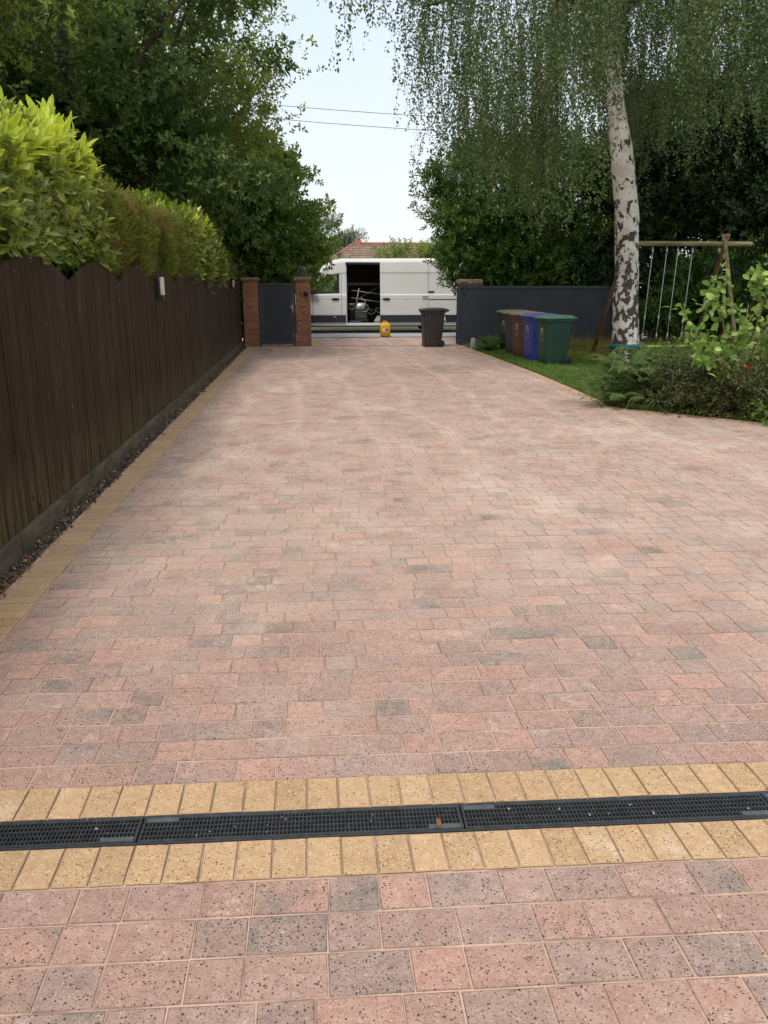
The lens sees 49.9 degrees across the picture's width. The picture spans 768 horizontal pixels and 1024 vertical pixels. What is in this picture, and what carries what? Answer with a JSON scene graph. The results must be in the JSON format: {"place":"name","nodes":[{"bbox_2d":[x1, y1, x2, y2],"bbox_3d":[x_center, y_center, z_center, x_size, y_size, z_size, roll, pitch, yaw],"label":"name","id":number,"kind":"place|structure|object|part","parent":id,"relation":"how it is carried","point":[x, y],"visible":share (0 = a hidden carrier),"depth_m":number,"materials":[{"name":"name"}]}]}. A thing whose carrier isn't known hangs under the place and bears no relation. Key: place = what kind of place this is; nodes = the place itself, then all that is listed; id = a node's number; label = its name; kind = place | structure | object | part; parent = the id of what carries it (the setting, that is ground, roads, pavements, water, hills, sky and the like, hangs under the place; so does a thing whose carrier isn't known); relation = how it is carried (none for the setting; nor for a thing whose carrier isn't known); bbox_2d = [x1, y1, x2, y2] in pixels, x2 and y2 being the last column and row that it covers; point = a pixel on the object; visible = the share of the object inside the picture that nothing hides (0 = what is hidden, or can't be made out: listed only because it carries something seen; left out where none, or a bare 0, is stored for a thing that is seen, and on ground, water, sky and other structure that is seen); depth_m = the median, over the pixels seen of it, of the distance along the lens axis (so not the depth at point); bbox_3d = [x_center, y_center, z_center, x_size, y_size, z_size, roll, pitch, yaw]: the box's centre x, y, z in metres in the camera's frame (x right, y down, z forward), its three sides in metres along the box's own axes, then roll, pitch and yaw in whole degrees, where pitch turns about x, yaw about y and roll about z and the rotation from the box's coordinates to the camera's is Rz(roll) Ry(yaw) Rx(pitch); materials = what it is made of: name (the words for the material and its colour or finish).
{"place":"outdoors","nodes":[
{"label":"outdoors","id":0,"kind":"place"},
{"bbox_2d":[0,346,246,597],"bbox_3d":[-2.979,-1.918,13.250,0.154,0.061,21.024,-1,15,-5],"label":"gravel","id":1,"kind":"structure","parent":0,"point":[16,568],"depth_m":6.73,"materials":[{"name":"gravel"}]},
{"bbox_2d":[0,255,242,576],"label":"wooden fence","id":2,"kind":"object","parent":1,"relation":"on","point":[103,370],"visible":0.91,"depth_m":6.80,"materials":[{"name":"brown wood"}]},
{"bbox_2d":[156,277,164,299],"bbox_3d":[-2.754,-2.757,10.179,0.075,0.265,0.170,-1,15,-5],"label":"fence light","id":3,"kind":"object","parent":2,"relation":"attached to","point":[160,287],"visible":1,"depth_m":10.11,"materials":[{"name":"white plastic"}]},
{"bbox_2d":[243,309,455,330],"bbox_3d":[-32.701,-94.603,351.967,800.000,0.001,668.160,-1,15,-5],"label":"ground","id":4,"kind":"structure","parent":0,"point":[368,328],"depth_m":33.29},
{"bbox_2d":[274,236,350,310],"bbox_3d":[-3.742,-10.072,35.878,8.344,4.374,3.587,-1,15,-5],"label":"street hedge","id":5,"kind":"object","parent":4,"relation":"on","point":[333,281],"visible":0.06,"depth_m":35.07,"materials":[{"name":"green plant"}]},
{"bbox_2d":[304,211,368,256],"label":"distant tree","id":6,"kind":"object","parent":4,"relation":"on","point":[348,238],"visible":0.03,"depth_m":77.24,"materials":[{"name":"green plant"}]},
{"bbox_2d":[322,236,433,265],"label":"bungalow","id":7,"kind":"object","parent":4,"relation":"on","point":[358,248],"visible":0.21,"depth_m":62.42,"materials":[{"name":"tile"}]},
{"bbox_2d":[370,233,452,257],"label":"street hedge","id":8,"kind":"object","parent":4,"relation":"on","point":[423,252],"visible":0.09,"depth_m":39.21,"materials":[{"name":"green plant"}]},
{"bbox_3d":[-25.141,-13.367,31.609,0.309,12.400,0.455,-1,15,-5],"label":"utility pole","id":9,"kind":"object","parent":4,"relation":"on","visible":0},
{"bbox_2d":[252,116,598,137],"bbox_3d":[-0.230,-16.612,32.906,50.002,2.908,0.021,-1,15,-5],"label":"overhead wire","id":10,"kind":"object","parent":9,"relation":"attached to","point":[361,125],"visible":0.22,"depth_m":33.13,"materials":[{"name":"black metal"}]},
{"bbox_2d":[251,102,600,123],"bbox_3d":[-0.230,-17.085,32.776,50.002,2.796,0.021,-1,15,-5],"label":"overhead wire","id":11,"kind":"object","parent":9,"relation":"attached to","point":[368,112],"visible":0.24,"depth_m":32.98,"materials":[{"name":"black metal"}]},
{"bbox_2d":[0,337,767,1023],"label":"driveway","id":12,"kind":"structure","parent":0,"point":[716,489],"depth_m":3.72,"materials":[{"name":"pink brick"}]},
{"bbox_2d":[240,277,259,346],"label":"brick pillar","id":13,"kind":"structure","parent":12,"relation":"on","point":[251,311],"depth_m":23.12,"materials":[{"name":"brick"}]},
{"bbox_2d":[258,280,296,346],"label":"garden gate","id":14,"kind":"structure","parent":13,"relation":"attached to","point":[280,304],"depth_m":23.24,"materials":[{"name":"metal"}]},
{"bbox_2d":[0,338,767,890],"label":"brick edging","id":15,"kind":"object","parent":12,"relation":"on","point":[328,856],"visible":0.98,"depth_m":2.67,"materials":[{"name":"beige brick"}]},
{"bbox_2d":[568,388,761,422],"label":"leaf litter","id":16,"kind":"object","parent":15,"relation":"on","point":[638,410],"visible":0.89,"depth_m":11.39,"materials":[{"name":"brown plant"}]},
{"bbox_2d":[0,337,767,821],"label":"driveway bedding","id":17,"kind":"object","parent":12,"relation":"attached to","point":[92,539],"visible":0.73,"depth_m":3.73,"materials":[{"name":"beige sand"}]},
{"bbox_2d":[293,277,311,345],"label":"brick pillar","id":18,"kind":"structure","parent":17,"relation":"on","point":[302,286],"depth_m":23.24,"materials":[{"name":"brick"}]},
{"bbox_2d":[298,267,305,276],"bbox_3d":[-2.292,-6.732,23.135,0.230,0.285,0.140,-1,15,-5],"label":"pillar lantern","id":19,"kind":"object","parent":18,"relation":"on","point":[301,272],"visible":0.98,"depth_m":23.10,"materials":[{"name":"black plastic"}]},
{"bbox_2d":[304,292,310,345],"bbox_3d":[-2.160,-5.425,23.233,0.158,1.500,0.118,-1,15,-5],"label":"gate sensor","id":20,"kind":"object","parent":18,"relation":"attached to","point":[305,293],"visible":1,"depth_m":23.18,"materials":[{"name":"black plastic"}]},
{"bbox_2d":[456,279,482,346],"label":"brick pillar","id":21,"kind":"structure","parent":17,"relation":"on","point":[474,282],"depth_m":23.57,"materials":[{"name":"brick"}]},
{"bbox_2d":[0,822,767,1023],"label":"driveway bedding","id":22,"kind":"object","parent":12,"relation":"attached to","point":[329,912],"depth_m":2.22,"materials":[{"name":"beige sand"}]},
{"bbox_2d":[365,345,447,345],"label":"gate track","id":23,"kind":"structure","parent":12,"relation":"on","point":[396,345],"depth_m":23.64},
{"bbox_2d":[418,308,449,346],"bbox_3d":[1.394,-5.198,23.224,0.830,1.068,0.604,-2,15,-9],"label":"wheelie bin","id":24,"kind":"object","parent":12,"relation":"on","point":[432,321],"visible":1,"depth_m":22.99,"materials":[{"name":"black plastic"}]},
{"bbox_2d":[242,331,646,337],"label":"road","id":25,"kind":"structure","parent":0,"point":[371,334],"depth_m":29.38,"materials":[{"name":"grey asphalt"}]},
{"bbox_2d":[242,336,455,338],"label":"gutter","id":26,"kind":"object","parent":25,"relation":"on","point":[364,337],"depth_m":27.60,"materials":[{"name":"grey concrete"}]},
{"bbox_2d":[285,258,462,331],"bbox_3d":[-0.474,-8.055,30.714,6.970,2.655,2.273,-1,15,-5],"label":"panel van","id":27,"kind":"object","parent":25,"relation":"on","point":[407,289],"visible":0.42,"depth_m":29.91,"materials":[{"name":"paint"}]},
{"bbox_2d":[348,303,354,320],"bbox_3d":[-1.188,-7.298,30.290,0.281,0.690,0.289,-1,15,-5],"label":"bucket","id":28,"kind":"object","parent":27,"relation":"in","point":[351,311],"visible":0.98,"depth_m":30.19,"materials":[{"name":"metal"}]},
{"bbox_2d":[354,288,368,321],"bbox_3d":[-0.839,-7.612,30.361,0.522,1.198,0.413,-1,15,-5],"label":"plate compactor","id":29,"kind":"object","parent":27,"relation":"in","point":[360,313],"visible":0.93,"depth_m":30.27,"materials":[{"name":"metal"}]},
{"bbox_2d":[347,283,379,292],"bbox_3d":[-0.628,-8.432,31.058,1.500,0.370,0.040,-1,15,-5],"label":"tool rack","id":30,"kind":"object","parent":27,"relation":"attached to","point":[361,284],"visible":0.77,"depth_m":31.00,"materials":[{"name":"grey metal"}]},
{"bbox_2d":[367,309,374,322],"bbox_3d":[-0.477,-7.234,30.452,0.321,0.480,0.319,-1,15,-5],"label":"bucket","id":31,"kind":"object","parent":27,"relation":"in","point":[371,315],"visible":0.99,"depth_m":30.34,"materials":[{"name":"black plastic"}]},
{"bbox_2d":[374,315,379,322],"bbox_3d":[-0.195,-7.072,30.243,0.367,0.274,0.200,-1,15,-5],"label":"folded sack","id":32,"kind":"object","parent":27,"relation":"in","point":[377,319],"visible":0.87,"depth_m":30.17,"materials":[{"name":"fabric"}]},
{"bbox_2d":[375,308,379,316],"bbox_3d":[-0.191,-7.302,30.607,0.257,0.530,0.272,-1,15,-5],"label":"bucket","id":33,"kind":"object","parent":27,"relation":"in","point":[377,311],"visible":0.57,"depth_m":30.49,"materials":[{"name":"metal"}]},
{"bbox_3d":[0.730,-7.994,29.919,1.750,2.183,0.343,-1,15,-5],"label":"sliding door","id":34,"kind":"part","parent":27,"relation":"part of","materials":[{"name":"paint"}]},
{"bbox_2d":[311,330,455,331],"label":"kerb","id":35,"kind":"structure","parent":25,"relation":"on","point":[379,331],"depth_m":31.22,"materials":[{"name":"concrete"}]},
{"bbox_2d":[380,321,389,336],"bbox_3d":[0.039,-6.215,28.018,0.330,0.515,0.266,-2,15,-9],"label":"jerrycan","id":36,"kind":"object","parent":25,"relation":"on","point":[384,329],"visible":1,"depth_m":27.91,"materials":[{"name":"yellow plastic"}]},
{"bbox_2d":[136,0,766,340],"label":"sky","id":37,"kind":"structure","parent":0,"point":[365,169],"materials":[{"name":"white"}]},
{"bbox_2d":[243,340,767,422],"bbox_3d":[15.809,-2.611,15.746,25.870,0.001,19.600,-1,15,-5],"label":"lawn","id":38,"kind":"structure","parent":0,"point":[626,397],"depth_m":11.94,"materials":[{"name":"plant"}]},
{"bbox_2d":[0,86,121,272],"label":"laurel hedge","id":39,"kind":"object","parent":38,"relation":"on","point":[51,184],"visible":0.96,"depth_m":6.18,"materials":[{"name":"green plant"}]},
{"bbox_2d":[0,0,123,97],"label":"yellow green tree","id":40,"kind":"object","parent":38,"relation":"on","point":[6,5],"visible":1,"depth_m":13.17,"materials":[{"name":"green plant"}]},
{"bbox_2d":[51,172,139,279],"bbox_3d":[-3.310,-2.158,8.857,1.429,2.894,1.617,-1,15,-5],"label":"conifer hedge","id":41,"kind":"object","parent":38,"relation":"on","point":[115,203],"visible":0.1,"depth_m":8.61,"materials":[{"name":"green plant"}]},
{"bbox_2d":[7,2,254,276],"bbox_3d":[-9.934,-10.530,22.865,13.315,11.650,8.461,-1,15,-5],"label":"dark evergreen","id":42,"kind":"object","parent":38,"relation":"on","point":[124,185],"visible":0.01,"depth_m":21.68,"materials":[{"name":"green plant"}]},
{"bbox_2d":[118,189,161,280],"bbox_3d":[-3.461,-2.556,10.365,1.416,2.865,2.074,-1,15,-5],"label":"conifer hedge","id":43,"kind":"object","parent":38,"relation":"on","point":[146,246],"visible":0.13,"depth_m":9.87,"materials":[{"name":"green plant"}]},
{"bbox_2d":[121,187,177,205],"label":"laurel hedge","id":44,"kind":"object","parent":38,"relation":"on","point":[156,197],"visible":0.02,"depth_m":14.75,"materials":[{"name":"green plant"}]},
{"bbox_2d":[0,0,307,279],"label":"whitebeam tree","id":45,"kind":"object","parent":38,"relation":"on","point":[131,110],"visible":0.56,"depth_m":16.24,"materials":[{"name":"green plant"}]},
{"bbox_2d":[147,203,197,284],"bbox_3d":[-3.545,-3.217,12.691,1.244,2.912,3.162,-1,15,-5],"label":"conifer hedge","id":46,"kind":"object","parent":38,"relation":"on","point":[173,253],"visible":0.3,"depth_m":11.98,"materials":[{"name":"green plant"}]},
{"bbox_2d":[24,0,326,203],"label":"yellow green tree","id":47,"kind":"object","parent":38,"relation":"on","point":[265,79],"visible":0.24,"depth_m":20.73,"materials":[{"name":"green plant"}]},
{"bbox_2d":[149,198,230,293],"bbox_3d":[-3.814,-4.426,16.388,1.381,3.294,5.532,-1,15,-5],"label":"laurel hedge","id":48,"kind":"object","parent":38,"relation":"on","point":[211,259],"visible":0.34,"depth_m":15.05,"materials":[{"name":"green plant"}]},
{"bbox_2d":[121,172,288,294],"bbox_3d":[-6.461,-7.886,24.270,7.334,5.800,4.469,-1,15,-5],"label":"yew tree","id":49,"kind":"object","parent":38,"relation":"on","point":[229,245],"visible":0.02,"depth_m":23.40,"materials":[{"name":"green plant"}]},
{"bbox_2d":[131,108,301,341],"bbox_3d":[-6.893,-9.172,26.145,9.038,8.296,5.601,-1,15,-5],"label":"dark evergreen","id":50,"kind":"object","parent":38,"relation":"on","point":[242,315],"depth_m":26.02,"materials":[{"name":"green plant"}]},
{"bbox_2d":[221,244,236,284],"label":"conifer hedge","id":51,"kind":"object","parent":38,"relation":"on","point":[229,258],"visible":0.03,"depth_m":20.87,"materials":[{"name":"green plant"}]},
{"bbox_2d":[182,107,343,341],"bbox_3d":[-3.993,-8.454,24.681,5.606,6.679,4.923,11,19,34],"label":"broadleaf tree","id":52,"kind":"object","parent":38,"relation":"on","point":[302,251],"visible":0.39,"depth_m":23.87,"materials":[{"name":"green plant"}]},
{"bbox_2d":[470,338,474,348],"bbox_3d":[2.422,-4.595,22.493,0.120,0.290,0.100,-6,16,-22],"label":"stone post","id":53,"kind":"object","parent":38,"relation":"on","point":[472,344],"visible":0.94,"depth_m":22.45,"materials":[{"name":"stone"}]},
{"bbox_2d":[472,334,503,349],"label":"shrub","id":54,"kind":"object","parent":38,"relation":"on","point":[489,342],"visible":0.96,"depth_m":21.44,"materials":[{"name":"green plant"}]},
{"bbox_2d":[496,309,528,350],"bbox_3d":[3.362,-4.691,21.371,0.830,1.068,0.604,-6,17,-22],"label":"wheelie bin","id":55,"kind":"object","parent":38,"relation":"on","point":[501,327],"visible":0.24,"depth_m":21.28,"materials":[{"name":"green plastic"}]},
{"bbox_2d":[502,310,535,353],"bbox_3d":[3.378,-4.439,20.449,0.830,1.068,0.604,-5,16,-18],"label":"wheelie bin","id":56,"kind":"object","parent":38,"relation":"on","point":[509,333],"visible":0.23,"depth_m":20.34,"materials":[{"name":"black plastic"}]},
{"bbox_2d":[509,311,543,356],"bbox_3d":[3.428,-4.202,19.582,0.830,1.068,0.604,-5,16,-18],"label":"wheelie bin","id":57,"kind":"object","parent":38,"relation":"on","point":[518,337],"visible":0.3,"depth_m":19.41,"materials":[{"name":"brown plastic"}]},
{"bbox_2d":[407,115,656,295],"bbox_3d":[4.580,-8.555,25.140,8.056,6.632,4.723,-1,15,-5],"label":"laurel tree","id":58,"kind":"object","parent":38,"relation":"on","point":[504,253],"visible":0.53,"depth_m":24.03,"materials":[{"name":"green plant"}]},
{"bbox_2d":[456,282,612,343],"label":"sliding gate","id":59,"kind":"structure","parent":38,"relation":"on","point":[477,307],"depth_m":23.70,"materials":[{"name":"grey metal"}]},
{"bbox_2d":[520,313,557,360],"bbox_3d":[3.513,-3.925,18.570,0.830,1.068,0.604,-4,16,-15],"label":"wheelie bin","id":60,"kind":"object","parent":38,"relation":"on","point":[530,338],"visible":0.46,"depth_m":18.37,"materials":[{"name":"blue plastic"}]},
{"bbox_2d":[316,0,767,361],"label":"birch tree","id":61,"kind":"object","parent":38,"relation":"on","point":[694,48],"visible":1,"depth_m":15.19,"materials":[{"name":"green plant"}]},
{"bbox_2d":[609,343,733,349],"bbox_3d":[6.340,-3.647,18.120,2.835,0.110,0.670,-1,15,-5],"label":"slackline","id":62,"kind":"object","parent":61,"relation":"attached to","point":[614,346],"visible":0.55,"depth_m":17.83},
{"bbox_2d":[534,314,578,365],"bbox_3d":[3.631,-3.636,17.515,0.830,1.068,0.604,-4,16,-15],"label":"wheelie bin","id":63,"kind":"object","parent":38,"relation":"on","point":[553,334],"visible":0.97,"depth_m":17.29,"materials":[{"name":"green plastic"}]},
{"bbox_2d":[554,343,683,406],"bbox_3d":[3.461,-1.937,11.612,2.037,0.893,1.423,-1,15,-5],"label":"feathery plant","id":64,"kind":"object","parent":38,"relation":"on","point":[632,380],"visible":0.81,"depth_m":11.51,"materials":[{"name":"green plant"}]},
{"bbox_2d":[588,339,683,387],"bbox_3d":[4.114,-2.207,12.662,2.050,0.859,1.301,-1,15,-5],"label":"feathery plant","id":65,"kind":"object","parent":38,"relation":"on","point":[630,350],"visible":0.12,"depth_m":12.53,"materials":[{"name":"green plant"}]},
{"bbox_2d":[623,363,687,406],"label":"feathery plant","id":66,"kind":"object","parent":38,"relation":"on","point":[659,387],"visible":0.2,"depth_m":11.34,"materials":[{"name":"green plant"}]},
{"bbox_2d":[544,52,767,342],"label":"dark evergreen","id":67,"kind":"object","parent":38,"relation":"on","point":[661,197],"visible":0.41,"depth_m":23.27,"materials":[{"name":"green plant"}]},
{"bbox_2d":[568,327,764,398],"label":"tall grass","id":68,"kind":"structure","parent":38,"relation":"on","point":[652,350],"depth_m":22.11,"materials":[{"name":"green plant"}]},
{"bbox_2d":[575,208,764,338],"bbox_3d":[12.456,-7.128,25.209,13.711,4.306,2.570,-1,15,-5],"label":"evergreen hedge","id":69,"kind":"object","parent":38,"relation":"on","point":[658,220],"visible":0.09,"depth_m":24.09,"materials":[{"name":"green plant"}]},
{"bbox_2d":[591,234,752,351],"bbox_3d":[7.003,-5.072,19.562,3.278,2.900,2.729,-1,15,-5],"label":"garden swing","id":70,"kind":"object","parent":38,"relation":"on","point":[724,244],"visible":0.58,"depth_m":19.24,"materials":[{"name":"brown wood"}]},
{"bbox_2d":[639,249,667,339],"bbox_3d":[6.364,-5.120,19.489,0.506,2.090,0.160,-1,15,-5],"label":"rope swing","id":71,"kind":"object","parent":70,"relation":"hanging from","point":[660,299],"visible":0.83,"depth_m":19.51,"materials":[{"name":"grey fabric"}]},
{"bbox_2d":[663,249,693,339],"bbox_3d":[6.976,-5.135,19.542,0.516,2.090,0.160,-1,15,-5],"label":"rope swing","id":72,"kind":"object","parent":70,"relation":"hanging from","point":[667,338],"visible":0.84,"depth_m":19.57,"materials":[{"name":"grey fabric"}]},
{"bbox_2d":[700,248,720,318],"bbox_3d":[7.805,-5.410,19.585,0.446,1.602,0.317,5,16,19],"label":"trapeze","id":73,"kind":"object","parent":70,"relation":"hanging from","point":[706,276],"visible":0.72,"depth_m":19.49,"materials":[{"name":"fabric"}]},
{"bbox_2d":[638,225,767,343],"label":"holly bush","id":74,"kind":"object","parent":38,"relation":"on","point":[699,274],"visible":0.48,"depth_m":22.68,"materials":[{"name":"green plant"}]},
{"bbox_2d":[638,341,767,419],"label":"leafy shrub","id":75,"kind":"object","parent":38,"relation":"on","point":[696,393],"visible":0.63,"depth_m":10.87,"materials":[{"name":"green plant"}]},
{"bbox_2d":[650,322,767,396],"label":"leafy shrub","id":76,"kind":"object","parent":38,"relation":"on","point":[764,342],"visible":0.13,"depth_m":11.67,"materials":[{"name":"green plant"}]},
{"bbox_2d":[663,253,767,413],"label":"magnolia shrub","id":77,"kind":"object","parent":38,"relation":"on","point":[712,294],"visible":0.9,"depth_m":10.20,"materials":[{"name":"green plant"}]},
{"bbox_2d":[672,18,767,310],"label":"dark evergreen","id":78,"kind":"object","parent":38,"relation":"on","point":[755,192],"visible":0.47,"depth_m":22.69,"materials":[{"name":"green plant"}]},
{"bbox_2d":[707,349,767,422],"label":"leafy shrub","id":79,"kind":"object","parent":38,"relation":"on","point":[763,385],"visible":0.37,"depth_m":10.46,"materials":[{"name":"green plant"}]},
{"bbox_2d":[711,349,767,420],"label":"rose plant","id":80,"kind":"object","parent":38,"relation":"on","point":[734,381],"visible":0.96,"depth_m":10.31,"materials":[{"name":"green plant"}]},
{"bbox_2d":[738,381,767,425],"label":"leafy shrub","id":81,"kind":"object","parent":38,"relation":"on","point":[757,405],"visible":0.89,"depth_m":10.28,"materials":[{"name":"green plant"}]},
{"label":"drain trench","id":82,"kind":"structure","parent":0,"visible":0},
{"bbox_2d":[0,791,767,850],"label":"trench drain","id":83,"kind":"object","parent":82,"relation":"on","point":[184,829],"visible":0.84,"depth_m":2.64,"materials":[{"name":"plastic"}]},
{"bbox_2d":[86,804,749,836],"bbox_3d":[0.073,0.980,2.647,2.240,0.028,0.108,-1,15,-4],"label":"grit","id":84,"kind":"object","parent":83,"relation":"on","point":[373,814],"visible":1,"depth_m":2.65,"materials":[{"name":"grey gravel"}]},
{"bbox_2d":[436,818,440,826],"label":"dead leaf","id":85,"kind":"object","parent":83,"relation":"on","point":[438,821],"visible":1,"depth_m":2.62,"materials":[{"name":"orange plant"}]}
]}

